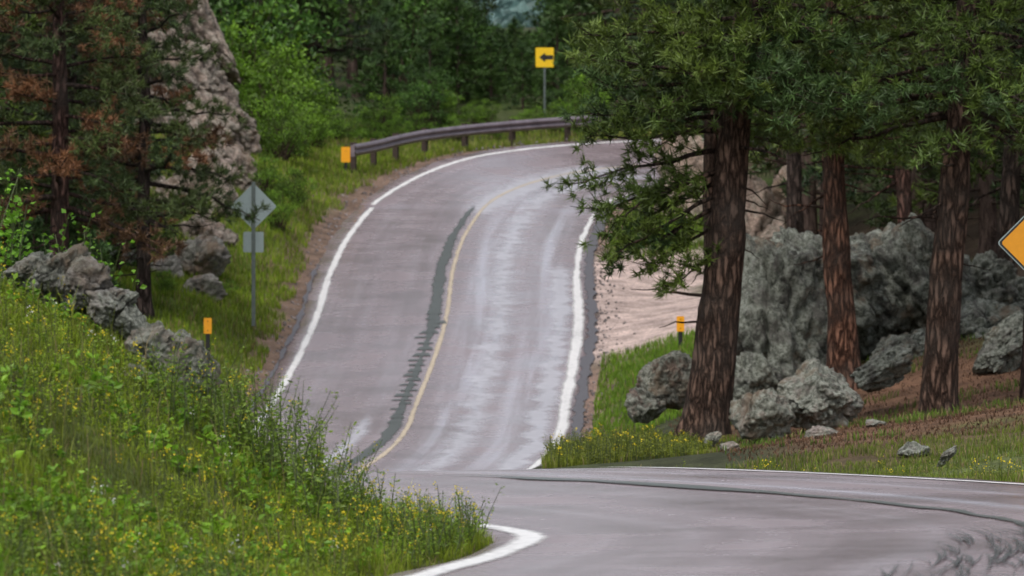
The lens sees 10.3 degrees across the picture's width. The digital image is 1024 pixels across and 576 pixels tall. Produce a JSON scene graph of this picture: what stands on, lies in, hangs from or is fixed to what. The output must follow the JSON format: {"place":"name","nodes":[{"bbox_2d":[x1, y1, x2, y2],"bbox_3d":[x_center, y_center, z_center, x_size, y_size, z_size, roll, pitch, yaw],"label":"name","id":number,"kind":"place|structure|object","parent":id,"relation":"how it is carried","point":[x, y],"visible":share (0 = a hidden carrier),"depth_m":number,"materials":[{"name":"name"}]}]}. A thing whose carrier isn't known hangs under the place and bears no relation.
{"place":"outdoors","nodes":[
{"label":"outdoors","id":0,"kind":"place"},
{"bbox_2d":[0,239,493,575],"bbox_3d":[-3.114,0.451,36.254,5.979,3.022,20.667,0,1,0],"label":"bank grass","id":1,"kind":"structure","parent":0,"point":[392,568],"depth_m":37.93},
{"bbox_2d":[0,0,1023,575],"bbox_3d":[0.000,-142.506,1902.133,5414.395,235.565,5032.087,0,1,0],"label":"ground","id":2,"kind":"structure","parent":0,"point":[642,314],"depth_m":128.00,"materials":[{"name":"plant"}]},
{"bbox_2d":[0,147,38,272],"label":"pine tree","id":3,"kind":"object","parent":2,"relation":"on","point":[3,240],"visible":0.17,"depth_m":127.80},
{"bbox_2d":[6,215,49,298],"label":"pine tree","id":4,"kind":"object","parent":2,"relation":"on","point":[38,232],"visible":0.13,"depth_m":119.92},
{"bbox_2d":[0,0,105,254],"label":"pine tree","id":5,"kind":"object","parent":2,"relation":"on","point":[25,70],"visible":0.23,"depth_m":127.74,"materials":[{"name":"brown plant"}]},
{"bbox_2d":[0,1,115,239],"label":"pine tree","id":6,"kind":"object","parent":2,"relation":"on","point":[34,21],"visible":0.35,"depth_m":127.02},
{"bbox_2d":[0,158,146,333],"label":"aspen sapling","id":7,"kind":"object","parent":2,"relation":"on","point":[12,219],"visible":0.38,"depth_m":42.99,"materials":[{"name":"green plant"}]},
{"bbox_2d":[1,242,148,341],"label":"rock outcrop","id":8,"kind":"object","parent":2,"relation":"on","point":[74,265],"visible":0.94,"depth_m":41.73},
{"bbox_2d":[0,0,187,265],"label":"pine tree","id":9,"kind":"object","parent":2,"relation":"on","point":[63,165],"visible":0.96,"depth_m":116.79,"materials":[{"name":"green plant"}]},
{"bbox_2d":[2,0,185,242],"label":"pine tree","id":10,"kind":"object","parent":2,"relation":"on","point":[71,79],"visible":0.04,"depth_m":135.93,"materials":[{"name":"green plant"}]},
{"bbox_2d":[68,186,121,287],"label":"pine tree","id":11,"kind":"object","parent":2,"relation":"on","point":[73,230],"visible":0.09,"depth_m":129.90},
{"bbox_2d":[82,229,125,336],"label":"pine tree","id":12,"kind":"object","parent":2,"relation":"on","point":[104,254],"visible":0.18,"depth_m":123.96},
{"bbox_2d":[99,155,136,272],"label":"pine tree","id":13,"kind":"object","parent":2,"relation":"on","point":[114,258],"visible":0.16,"depth_m":135.84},
{"bbox_2d":[0,475,270,575],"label":"leafy shrub","id":14,"kind":"object","parent":2,"relation":"on","point":[72,537],"visible":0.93,"depth_m":33.95,"materials":[{"name":"green plant"}]},
{"bbox_2d":[13,0,270,320],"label":"pine tree","id":15,"kind":"object","parent":2,"relation":"on","point":[178,130],"visible":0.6,"depth_m":129.76,"materials":[{"name":"green plant"}]},
{"bbox_2d":[66,0,222,256],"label":"pine tree","id":16,"kind":"object","parent":2,"relation":"on","point":[153,178],"visible":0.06,"depth_m":142.76,"materials":[{"name":"green plant"}]},
{"bbox_2d":[151,254,183,279],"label":"boulder","id":17,"kind":"object","parent":2,"relation":"on","point":[173,263],"visible":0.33,"depth_m":139.52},
{"bbox_2d":[120,320,222,399],"bbox_3d":[-2.619,0.564,41.072,0.640,0.657,1.356,1,1,28],"label":"boulder","id":18,"kind":"object","parent":2,"relation":"on","point":[197,350],"visible":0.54,"depth_m":41.10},
{"bbox_2d":[78,0,268,247],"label":"rock cliff","id":19,"kind":"structure","parent":2,"relation":"on","point":[208,79],"depth_m":164.33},
{"bbox_2d":[0,268,354,563],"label":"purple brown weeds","id":20,"kind":"object","parent":2,"relation":"on","point":[67,339],"visible":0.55,"depth_m":38.40,"materials":[{"name":"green plant"}]},
{"bbox_2d":[174,234,231,276],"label":"boulder","id":21,"kind":"object","parent":2,"relation":"on","point":[202,254],"visible":0.79,"depth_m":141.60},
{"bbox_2d":[182,273,228,302],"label":"boulder","id":22,"kind":"object","parent":2,"relation":"on","point":[207,283],"visible":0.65,"depth_m":135.63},
{"bbox_2d":[0,272,450,575],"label":"broadleaf weeds","id":23,"kind":"object","parent":2,"relation":"on","point":[68,498],"visible":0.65,"depth_m":37.14,"materials":[{"name":"green plant"}]},
{"bbox_2d":[27,298,430,574],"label":"white wildflowers","id":24,"kind":"object","parent":2,"relation":"on","point":[238,546],"visible":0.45,"depth_m":37.38,"materials":[{"name":"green plant"}]},
{"bbox_2d":[0,273,460,575],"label":"weeds","id":25,"kind":"object","parent":2,"relation":"on","point":[100,341],"visible":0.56,"depth_m":38.47,"materials":[{"name":"green plant"}]},
{"bbox_2d":[0,237,468,575],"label":"yellow wildflowers","id":26,"kind":"object","parent":2,"relation":"on","point":[216,505],"visible":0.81,"depth_m":37.72,"materials":[{"name":"green plant"}]},
{"bbox_2d":[135,0,337,117],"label":"deciduous tree","id":27,"kind":"object","parent":2,"relation":"on","point":[218,6],"visible":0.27,"depth_m":186.06,"materials":[{"name":"green plant"}]},
{"bbox_2d":[231,182,275,325],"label":"warning sign","id":28,"kind":"object","parent":2,"relation":"on","point":[253,240],"visible":0.77,"depth_m":133.99,"materials":[{"name":"metal"}]},
{"bbox_2d":[219,13,301,124],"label":"green shrub","id":29,"kind":"object","parent":2,"relation":"on","point":[232,49],"visible":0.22,"depth_m":181.29,"materials":[{"name":"green plant"}]},
{"bbox_2d":[140,325,400,530],"bbox_3d":[-1.702,1.008,40.475,1.825,1.518,2.749,0,1,0],"label":"leafy shrub","id":30,"kind":"object","parent":2,"relation":"on","point":[334,475],"visible":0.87,"depth_m":40.09,"materials":[{"name":"green plant"}]},
{"bbox_2d":[244,147,296,200],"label":"green shrub","id":31,"kind":"object","parent":2,"relation":"on","point":[268,173],"visible":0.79,"depth_m":155.85,"materials":[{"name":"green plant"}]},
{"bbox_2d":[216,0,338,111],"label":"green shrub","id":32,"kind":"object","parent":2,"relation":"on","point":[265,15],"visible":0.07,"depth_m":187.07,"materials":[{"name":"green plant"}]},
{"bbox_2d":[206,336,359,521],"bbox_3d":[-1.635,0.990,40.586,1.101,1.309,2.837,0,1,0],"label":"leafy shrub","id":33,"kind":"object","parent":2,"relation":"on","point":[270,446],"visible":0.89,"depth_m":40.48,"materials":[{"name":"green plant"}]},
{"bbox_2d":[263,188,305,232],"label":"green shrub","id":34,"kind":"object","parent":2,"relation":"on","point":[278,210],"visible":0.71,"depth_m":151.81,"materials":[{"name":"green plant"}]},
{"bbox_2d":[236,53,334,147],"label":"green shrub","id":35,"kind":"object","parent":2,"relation":"on","point":[261,100],"visible":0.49,"depth_m":171.70,"materials":[{"name":"green plant"}]},
{"bbox_2d":[233,39,337,123],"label":"green shrub","id":36,"kind":"object","parent":2,"relation":"on","point":[287,52],"visible":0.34,"depth_m":181.60,"materials":[{"name":"green plant"}]},
{"bbox_2d":[256,105,316,163],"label":"green shrub","id":37,"kind":"object","parent":2,"relation":"on","point":[287,135],"visible":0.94,"depth_m":165.81,"materials":[{"name":"green plant"}]},
{"bbox_2d":[211,0,369,120],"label":"deciduous tree","id":38,"kind":"object","parent":2,"relation":"on","point":[325,37],"visible":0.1,"depth_m":191.05,"materials":[{"name":"green plant"}]},
{"bbox_2d":[256,92,331,157],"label":"green shrub","id":39,"kind":"object","parent":2,"relation":"on","point":[313,120],"visible":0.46,"depth_m":169.70,"materials":[{"name":"green plant"}]},
{"bbox_2d":[275,166,320,204],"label":"green shrub","id":40,"kind":"object","parent":2,"relation":"on","point":[295,194],"visible":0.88,"depth_m":157.81,"materials":[{"name":"green plant"}]},
{"bbox_2d":[233,0,394,124],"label":"tree","id":41,"kind":"object","parent":2,"relation":"on","point":[375,41],"visible":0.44,"depth_m":192.69,"materials":[{"name":"green plant"}]},
{"bbox_2d":[293,105,342,148],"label":"green shrub","id":42,"kind":"object","parent":2,"relation":"on","point":[322,133],"visible":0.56,"depth_m":175.72,"materials":[{"name":"green plant"}]},
{"bbox_2d":[292,71,348,134],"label":"green shrub","id":43,"kind":"object","parent":2,"relation":"on","point":[328,98],"visible":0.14,"depth_m":183.81,"materials":[{"name":"green plant"}]},
{"bbox_2d":[314,108,354,141],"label":"green shrub","id":44,"kind":"object","parent":2,"relation":"on","point":[339,124],"visible":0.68,"depth_m":181.76,"materials":[{"name":"green plant"}]},
{"bbox_2d":[282,0,412,96],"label":"pine tree","id":45,"kind":"object","parent":2,"relation":"on","point":[352,66],"visible":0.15,"depth_m":212.30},
{"bbox_2d":[349,110,390,140],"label":"green shrub","id":46,"kind":"object","parent":2,"relation":"on","point":[374,133],"visible":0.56,"depth_m":195.76,"materials":[{"name":"green plant"}]},
{"bbox_2d":[355,92,405,134],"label":"green shrub","id":47,"kind":"object","parent":2,"relation":"on","point":[378,113],"visible":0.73,"depth_m":201.79,"materials":[{"name":"green plant"}]},
{"bbox_2d":[343,0,420,122],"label":"pine tree","id":48,"kind":"object","parent":2,"relation":"on","point":[384,72],"visible":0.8,"depth_m":205.68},
{"bbox_2d":[346,0,471,103],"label":"deciduous tree","id":49,"kind":"object","parent":2,"relation":"on","point":[408,53],"visible":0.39,"depth_m":211.37,"materials":[{"name":"green plant"}]},
{"bbox_2d":[387,63,458,127],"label":"shrub","id":50,"kind":"object","parent":2,"relation":"on","point":[434,96],"visible":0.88,"depth_m":204.76,"materials":[{"name":"green plant"}]},
{"bbox_2d":[354,476,505,564],"bbox_3d":[-0.672,1.587,39.874,0.965,0.577,3.153,0,1,15],"label":"leafy shrub","id":51,"kind":"object","parent":2,"relation":"on","point":[446,529],"visible":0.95,"depth_m":39.64,"materials":[{"name":"green plant"}]},
{"bbox_2d":[403,12,462,118],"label":"pine tree","id":52,"kind":"object","parent":2,"relation":"on","point":[438,48],"visible":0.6,"depth_m":208.74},
{"bbox_2d":[235,137,639,434],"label":"gravel","id":53,"kind":"structure","parent":2,"relation":"on","point":[596,324],"depth_m":143.22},
{"bbox_2d":[422,87,469,127],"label":"green shrub","id":54,"kind":"object","parent":2,"relation":"on","point":[449,106],"visible":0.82,"depth_m":205.83,"materials":[{"name":"green plant"}]},
{"bbox_2d":[411,0,495,98],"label":"deciduous tree","id":55,"kind":"object","parent":2,"relation":"on","point":[466,31],"visible":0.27,"depth_m":215.63,"materials":[{"name":"green plant"}]},
{"bbox_2d":[432,0,495,103],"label":"pine tree","id":56,"kind":"object","parent":2,"relation":"on","point":[467,90],"visible":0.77,"depth_m":213.69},
{"bbox_2d":[454,97,492,124],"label":"green shrub","id":57,"kind":"object","parent":2,"relation":"on","point":[474,117],"visible":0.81,"depth_m":205.86,"materials":[{"name":"green plant"}]},
{"bbox_2d":[343,0,634,27],"bbox_3d":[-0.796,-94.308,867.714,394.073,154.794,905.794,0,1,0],"label":"distant forest","id":58,"kind":"object","parent":2,"relation":"on","point":[517,7],"depth_m":527.07,"materials":[{"name":"green plant"}]},
{"bbox_2d":[472,33,514,105],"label":"pine tree","id":59,"kind":"object","parent":2,"relation":"on","point":[490,39],"visible":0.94,"depth_m":213.79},
{"bbox_2d":[0,116,1023,454],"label":"verge grass","id":60,"kind":"structure","parent":2,"relation":"on","point":[324,164],"depth_m":139.12,"materials":[{"name":"plant"}]},
{"bbox_2d":[350,116,693,172],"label":"guardrail","id":61,"kind":"object","parent":2,"relation":"on","point":[395,141],"visible":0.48,"depth_m":177.81,"materials":[{"name":"metal"}]},
{"bbox_2d":[502,41,543,110],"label":"pine tree","id":62,"kind":"object","parent":2,"relation":"on","point":[524,90],"visible":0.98,"depth_m":211.82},
{"bbox_2d":[512,0,553,85],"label":"pine tree","id":63,"kind":"object","parent":2,"relation":"on","point":[526,33],"visible":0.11,"depth_m":225.68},
{"bbox_2d":[536,48,553,112],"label":"arrow sign","id":64,"kind":"object","parent":2,"relation":"on","point":[544,57],"visible":0.9,"depth_m":207.89,"materials":[{"name":"yellow metal"}]},
{"bbox_2d":[529,0,594,109],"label":"pine tree","id":65,"kind":"object","parent":2,"relation":"on","point":[559,32],"visible":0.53,"depth_m":211.68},
{"bbox_2d":[545,44,584,117],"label":"pine tree","id":66,"kind":"object","parent":2,"relation":"on","point":[565,72],"visible":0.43,"depth_m":205.81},
{"bbox_2d":[533,0,608,103],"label":"pine tree","id":67,"kind":"object","parent":2,"relation":"on","point":[580,2],"visible":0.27,"depth_m":213.70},
{"bbox_2d":[550,71,620,128],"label":"green shrub","id":68,"kind":"object","parent":2,"relation":"on","point":[578,89],"visible":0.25,"depth_m":203.67,"materials":[{"name":"green plant"}]},
{"bbox_2d":[538,0,669,108],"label":"pine tree","id":69,"kind":"object","parent":2,"relation":"on","point":[570,7],"visible":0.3,"depth_m":210.80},
{"bbox_2d":[543,421,713,467],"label":"tall weeds","id":70,"kind":"object","parent":2,"relation":"on","point":[648,441],"visible":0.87,"depth_m":85.44,"materials":[{"name":"green plant"}]},
{"bbox_2d":[577,0,682,106],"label":"pine tree","id":71,"kind":"object","parent":2,"relation":"on","point":[628,38],"visible":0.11,"depth_m":205.37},
{"bbox_2d":[624,387,665,423],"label":"boulder","id":72,"kind":"object","parent":2,"relation":"on","point":[642,406],"visible":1,"depth_m":99.79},
{"bbox_2d":[634,350,691,409],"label":"boulder","id":73,"kind":"object","parent":2,"relation":"on","point":[665,378],"visible":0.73,"depth_m":100.72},
{"bbox_2d":[539,0,896,439],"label":"pine tree","id":74,"kind":"object","parent":2,"relation":"on","point":[743,88],"visible":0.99,"depth_m":94.13,"materials":[{"name":"green plant"}]},
{"bbox_2d":[608,0,834,435],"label":"pine tree","id":75,"kind":"object","parent":2,"relation":"on","point":[758,135],"visible":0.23,"depth_m":98.90,"materials":[{"name":"green plant"}]},
{"bbox_2d":[654,135,819,239],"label":"rock outcrop","id":76,"kind":"object","parent":2,"relation":"on","point":[762,225],"visible":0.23,"depth_m":149.84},
{"bbox_2d":[728,388,795,441],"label":"boulder","id":77,"kind":"object","parent":2,"relation":"on","point":[761,414],"visible":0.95,"depth_m":89.78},
{"bbox_2d":[684,3,864,238],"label":"pine tree","id":78,"kind":"object","parent":2,"relation":"on","point":[794,190],"visible":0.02,"depth_m":133.87,"materials":[{"name":"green plant"}]},
{"bbox_2d":[699,12,889,234],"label":"pine tree","id":79,"kind":"object","parent":2,"relation":"on","point":[810,218],"visible":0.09,"depth_m":145.84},
{"bbox_2d":[748,9,862,235],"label":"pine tree","id":80,"kind":"object","parent":2,"relation":"on","point":[757,171],"visible":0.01,"depth_m":149.31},
{"bbox_2d":[777,357,864,429],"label":"boulder","id":81,"kind":"object","parent":2,"relation":"on","point":[814,391],"visible":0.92,"depth_m":90.59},
{"bbox_2d":[683,0,997,390],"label":"pine tree","id":82,"kind":"object","parent":2,"relation":"on","point":[843,355],"visible":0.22,"depth_m":107.81,"materials":[{"name":"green plant"}]},
{"bbox_2d":[668,335,1023,460],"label":"pine litter","id":83,"kind":"object","parent":2,"relation":"on","point":[910,422],"visible":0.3,"depth_m":83.55,"materials":[{"name":"plant needles"},{"name":"soil"}]},
{"bbox_2d":[681,456,1023,479],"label":"tall weeds","id":84,"kind":"object","parent":2,"relation":"on","point":[947,466],"visible":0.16,"depth_m":54.46,"materials":[{"name":"green plant"}]},
{"bbox_2d":[733,212,1023,399],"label":"rock outcrop","id":85,"kind":"object","parent":2,"relation":"on","point":[783,323],"visible":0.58,"depth_m":112.61,"materials":[{"name":"stone"}]},
{"bbox_2d":[850,343,913,392],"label":"boulder","id":86,"kind":"object","parent":2,"relation":"on","point":[888,367],"visible":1,"depth_m":102.62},
{"bbox_2d":[802,3,977,224],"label":"pine tree","id":87,"kind":"object","parent":2,"relation":"on","point":[805,181],"visible":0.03,"depth_m":139.56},
{"bbox_2d":[773,0,1023,415],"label":"pine tree","id":88,"kind":"object","parent":2,"relation":"on","point":[967,93],"visible":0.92,"depth_m":94.69,"materials":[{"name":"green plant"}]},
{"bbox_2d":[800,0,1002,223],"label":"pine tree","id":89,"kind":"object","parent":2,"relation":"on","point":[866,171],"visible":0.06,"depth_m":137.91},
{"bbox_2d":[810,7,996,223],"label":"pine tree","id":90,"kind":"object","parent":2,"relation":"on","point":[904,195],"visible":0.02,"depth_m":127.85,"materials":[{"name":"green plant"}]},
{"bbox_2d":[897,441,929,456],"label":"boulder","id":91,"kind":"object","parent":2,"relation":"on","point":[907,448],"visible":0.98,"depth_m":75.90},
{"bbox_2d":[815,0,1023,401],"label":"pine tree","id":92,"kind":"object","parent":2,"relation":"on","point":[938,129],"visible":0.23,"depth_m":98.71,"materials":[{"name":"green plant"}]},
{"bbox_2d":[823,0,1023,340],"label":"pine tree","id":93,"kind":"object","parent":2,"relation":"on","point":[976,145],"visible":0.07,"depth_m":110.86,"materials":[{"name":"green plant"}]},
{"bbox_2d":[845,9,1002,231],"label":"pine tree","id":94,"kind":"object","parent":2,"relation":"on","point":[886,211],"visible":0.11,"depth_m":134.36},
{"bbox_2d":[872,1,1023,85],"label":"pine tree","id":95,"kind":"object","parent":2,"relation":"on","point":[901,63],"visible":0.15,"depth_m":106.65,"materials":[{"name":"green plant"}]},
{"bbox_2d":[886,107,1023,253],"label":"pine tree","id":96,"kind":"object","parent":2,"relation":"on","point":[985,174],"visible":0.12,"depth_m":131.78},
{"bbox_2d":[896,6,1023,273],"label":"pine tree","id":97,"kind":"object","parent":2,"relation":"on","point":[1010,206],"visible":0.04,"depth_m":116.80,"materials":[{"name":"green plant"}]},
{"bbox_2d":[972,311,1023,373],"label":"boulder","id":98,"kind":"object","parent":2,"relation":"on","point":[1000,351],"visible":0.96,"depth_m":105.56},
{"bbox_2d":[998,216,1023,269],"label":"diamond warning sign","id":99,"kind":"object","parent":2,"relation":"on","point":[1011,242],"visible":1,"depth_m":78.00,"materials":[{"name":"yellow metal"}]},
{"bbox_2d":[250,138,1023,575],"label":"road","id":100,"kind":"structure","parent":0,"point":[362,346],"depth_m":117.29,"materials":[{"name":"asphalt"}]},
{"bbox_2d":[235,264,319,427],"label":"crumbled shoulder","id":101,"kind":"object","parent":100,"relation":"on","point":[301,313],"visible":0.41,"depth_m":135.82},
{"bbox_2d":[337,207,474,471],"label":"tar crack seal","id":102,"kind":"object","parent":100,"relation":"on","point":[390,431],"visible":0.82,"depth_m":138.93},
{"bbox_2d":[387,311,445,422],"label":"tar patch","id":103,"kind":"object","parent":100,"relation":"on","point":[418,369],"visible":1,"depth_m":129.01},
{"bbox_2d":[255,140,661,575],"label":"white edge line","id":104,"kind":"object","parent":100,"relation":"on","point":[524,539],"visible":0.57,"depth_m":128.75,"materials":[{"name":"paint"}]},
{"bbox_2d":[355,165,633,471],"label":"yellow centre line","id":105,"kind":"object","parent":100,"relation":"on","point":[422,388],"visible":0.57,"depth_m":134.81,"materials":[{"name":"beige paint"}]},
{"bbox_2d":[420,176,642,470],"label":"silt streak","id":106,"kind":"object","parent":100,"relation":"on","point":[489,372],"visible":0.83,"depth_m":135.63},
{"bbox_2d":[499,269,571,469],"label":"silt streak","id":107,"kind":"object","parent":100,"relation":"on","point":[538,417],"visible":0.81,"depth_m":127.32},
{"bbox_2d":[469,168,612,211],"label":"silt streak","id":108,"kind":"object","parent":100,"relation":"on","point":[512,195],"visible":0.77,"depth_m":168.31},
{"bbox_2d":[568,196,634,439],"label":"crumbled shoulder","id":109,"kind":"object","parent":100,"relation":"on","point":[582,395],"visible":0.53,"depth_m":134.61},
{"bbox_2d":[423,473,1023,526],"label":"tar crack seal","id":110,"kind":"object","parent":100,"relation":"on","point":[739,489],"visible":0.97,"depth_m":46.32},
{"bbox_2d":[528,195,1023,484],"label":"white edge line","id":111,"kind":"object","parent":100,"relation":"on","point":[569,384],"visible":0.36,"depth_m":130.15,"materials":[{"name":"paint"}]},
{"bbox_2d":[882,520,1023,575],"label":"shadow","id":112,"kind":"object","parent":100,"relation":"on","point":[970,558],"visible":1,"depth_m":37.81},
{"bbox_2d":[540,421,1023,482],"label":"roadside grass","id":113,"kind":"structure","parent":0,"point":[546,463],"depth_m":76.22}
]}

